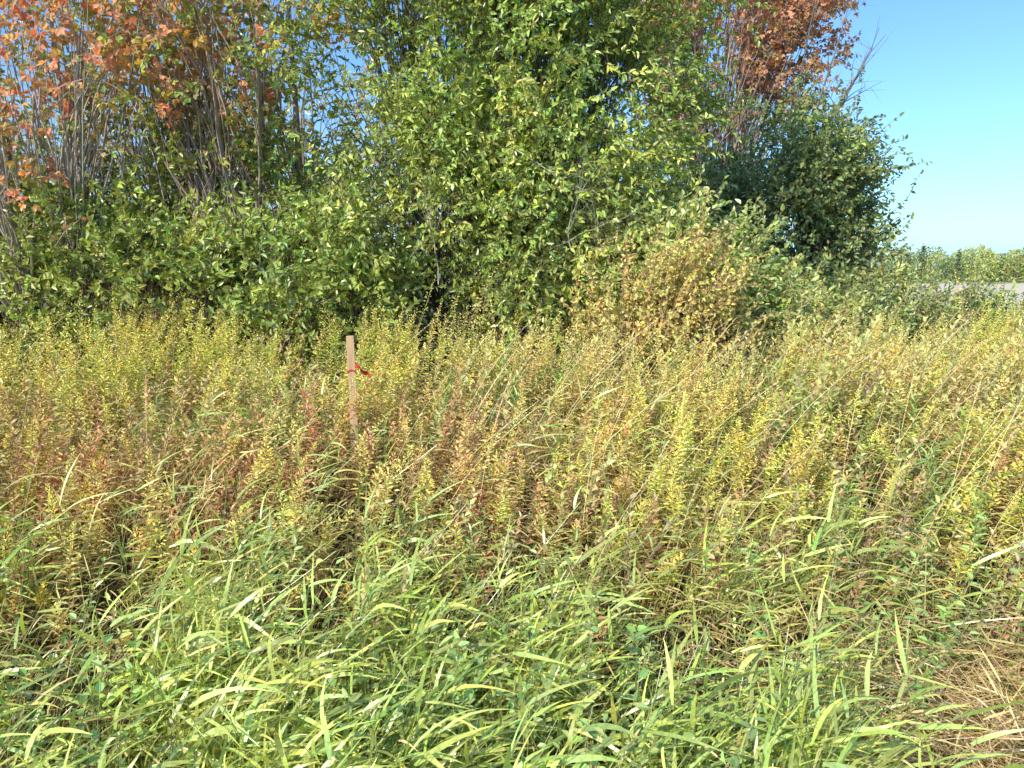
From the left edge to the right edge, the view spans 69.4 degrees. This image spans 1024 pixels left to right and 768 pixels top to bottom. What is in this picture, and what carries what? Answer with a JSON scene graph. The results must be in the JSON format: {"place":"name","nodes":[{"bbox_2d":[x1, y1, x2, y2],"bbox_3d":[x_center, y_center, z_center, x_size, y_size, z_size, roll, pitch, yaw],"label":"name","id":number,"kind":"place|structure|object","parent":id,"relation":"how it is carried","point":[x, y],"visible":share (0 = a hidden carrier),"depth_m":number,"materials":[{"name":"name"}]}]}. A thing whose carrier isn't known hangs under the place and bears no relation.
{"place":"outdoors","nodes":[
{"label":"outdoors","id":0,"kind":"place"},
{"bbox_2d":[0,269,1023,767],"bbox_3d":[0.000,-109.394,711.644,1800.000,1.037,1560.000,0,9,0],"label":"ground","id":1,"kind":"structure","parent":0,"point":[308,593],"depth_m":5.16,"materials":[{"name":"beige plant"}]},
{"bbox_2d":[0,0,284,401],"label":"orange maple tree","id":2,"kind":"object","parent":1,"relation":"on","point":[70,159],"visible":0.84,"depth_m":9.01,"materials":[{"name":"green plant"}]},
{"bbox_2d":[0,0,363,397],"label":"maple tree","id":3,"kind":"object","parent":1,"relation":"on","point":[189,94],"visible":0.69,"depth_m":9.42,"materials":[{"name":"orange plant"}]},
{"bbox_2d":[0,0,381,396],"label":"sapling thicket","id":4,"kind":"object","parent":1,"relation":"on","point":[119,162],"visible":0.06,"depth_m":10.87,"materials":[{"name":"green plant"}]},
{"bbox_2d":[0,82,655,434],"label":"dogwood shrubs","id":5,"kind":"object","parent":1,"relation":"on","point":[195,259],"visible":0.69,"depth_m":9.08,"materials":[{"name":"green plant"}]},
{"bbox_2d":[346,336,370,506],"bbox_3d":[-1.242,0.477,6.130,0.188,1.760,0.072,-2,10,-8],"label":"wooden stake","id":6,"kind":"object","parent":1,"relation":"on","point":[351,365],"visible":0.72,"depth_m":6.04,"materials":[{"name":"brown wood"}]},
{"bbox_2d":[0,0,796,377],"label":"background woods","id":7,"kind":"object","parent":1,"relation":"on","point":[370,124],"visible":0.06,"depth_m":14.07,"materials":[{"name":"green plant"}]},
{"bbox_2d":[213,0,780,400],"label":"willow tree","id":8,"kind":"object","parent":1,"relation":"on","point":[466,146],"visible":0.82,"depth_m":8.95,"materials":[{"name":"green plant"}]},
{"bbox_2d":[399,136,658,283],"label":"dead branches","id":9,"kind":"object","parent":8,"relation":"attached to","point":[568,241],"visible":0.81,"depth_m":8.55,"materials":[{"name":"wood"}]},
{"bbox_2d":[0,348,1023,742],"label":"red autumn weeds","id":10,"kind":"object","parent":1,"relation":"on","point":[48,466],"visible":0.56,"depth_m":5.47,"materials":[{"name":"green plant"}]},
{"bbox_2d":[0,336,1023,767],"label":"reed canary grass","id":11,"kind":"structure","parent":1,"relation":"on","point":[808,744],"depth_m":3.35,"materials":[{"name":"green plant"}]},
{"bbox_2d":[0,257,1023,713],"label":"goldenrod plants","id":12,"kind":"object","parent":1,"relation":"on","point":[390,397],"visible":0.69,"depth_m":6.06,"materials":[{"name":"yellow plant"}]},
{"bbox_2d":[0,306,1023,743],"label":"meadowsweet plants","id":13,"kind":"object","parent":1,"relation":"on","point":[632,504],"visible":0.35,"depth_m":5.47,"materials":[{"name":"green plant"}]},
{"bbox_2d":[0,445,1023,767],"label":"nettle plants","id":14,"kind":"object","parent":1,"relation":"on","point":[606,741],"visible":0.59,"depth_m":3.25,"materials":[{"name":"green plant"}]},
{"bbox_2d":[0,503,1023,767],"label":"grass","id":15,"kind":"structure","parent":1,"relation":"on","point":[964,681],"depth_m":3.68,"materials":[{"name":"beige plant"}]},
{"bbox_2d":[3,328,1023,767],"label":"aster plants","id":16,"kind":"object","parent":1,"relation":"on","point":[931,508],"visible":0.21,"depth_m":5.62,"materials":[{"name":"green plant"}]},
{"bbox_2d":[557,186,791,421],"bbox_3d":[1.797,-0.644,8.338,2.604,2.947,2.093,3,10,21],"label":"dry meadowsweet shrub","id":17,"kind":"object","parent":1,"relation":"on","point":[675,300],"visible":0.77,"depth_m":7.94,"materials":[{"name":"yellow plant"}]},
{"bbox_2d":[511,164,847,403],"bbox_3d":[2.030,-1.013,9.363,4.346,3.330,2.448,0,9,0],"label":"willow shrub","id":18,"kind":"object","parent":1,"relation":"on","point":[690,214],"visible":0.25,"depth_m":8.90,"materials":[{"name":"green plant"}]},
{"bbox_2d":[392,281,1023,598],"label":"willow sprouts","id":19,"kind":"object","parent":1,"relation":"on","point":[826,373],"visible":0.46,"depth_m":6.54,"materials":[{"name":"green plant"}]},
{"bbox_2d":[597,0,865,208],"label":"red maple tree","id":20,"kind":"object","parent":1,"relation":"on","point":[794,16],"visible":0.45,"depth_m":16.53,"materials":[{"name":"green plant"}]},
{"bbox_2d":[654,67,932,313],"bbox_3d":[5.227,-3.183,15.001,5.470,5.875,4.927,0,9,0],"label":"alder tree","id":21,"kind":"object","parent":1,"relation":"on","point":[826,196],"visible":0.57,"depth_m":13.76,"materials":[{"name":"green plant"}]},
{"bbox_2d":[777,0,888,163],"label":"bare twig tree","id":22,"kind":"object","parent":1,"relation":"on","point":[844,100],"visible":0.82,"depth_m":14.56,"materials":[{"name":"grey plant"}]},
{"bbox_2d":[701,237,1023,397],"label":"hedge shrubs","id":23,"kind":"object","parent":1,"relation":"on","point":[907,309],"visible":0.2,"depth_m":12.29,"materials":[{"name":"green plant"}]},
{"bbox_2d":[781,244,1023,281],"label":"distant treeline","id":24,"kind":"object","parent":1,"relation":"on","point":[963,260],"visible":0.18,"depth_m":109.27,"materials":[{"name":"green plant"}]},
{"bbox_2d":[0,0,1023,268],"label":"sky","id":25,"kind":"structure","parent":0,"point":[954,69],"materials":[{"name":"blue"}]},
{"bbox_2d":[856,283,1023,324],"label":"harvested field","id":26,"kind":"structure","parent":0,"point":[1019,290],"depth_m":68.14,"materials":[{"name":"beige plant"}]}
]}

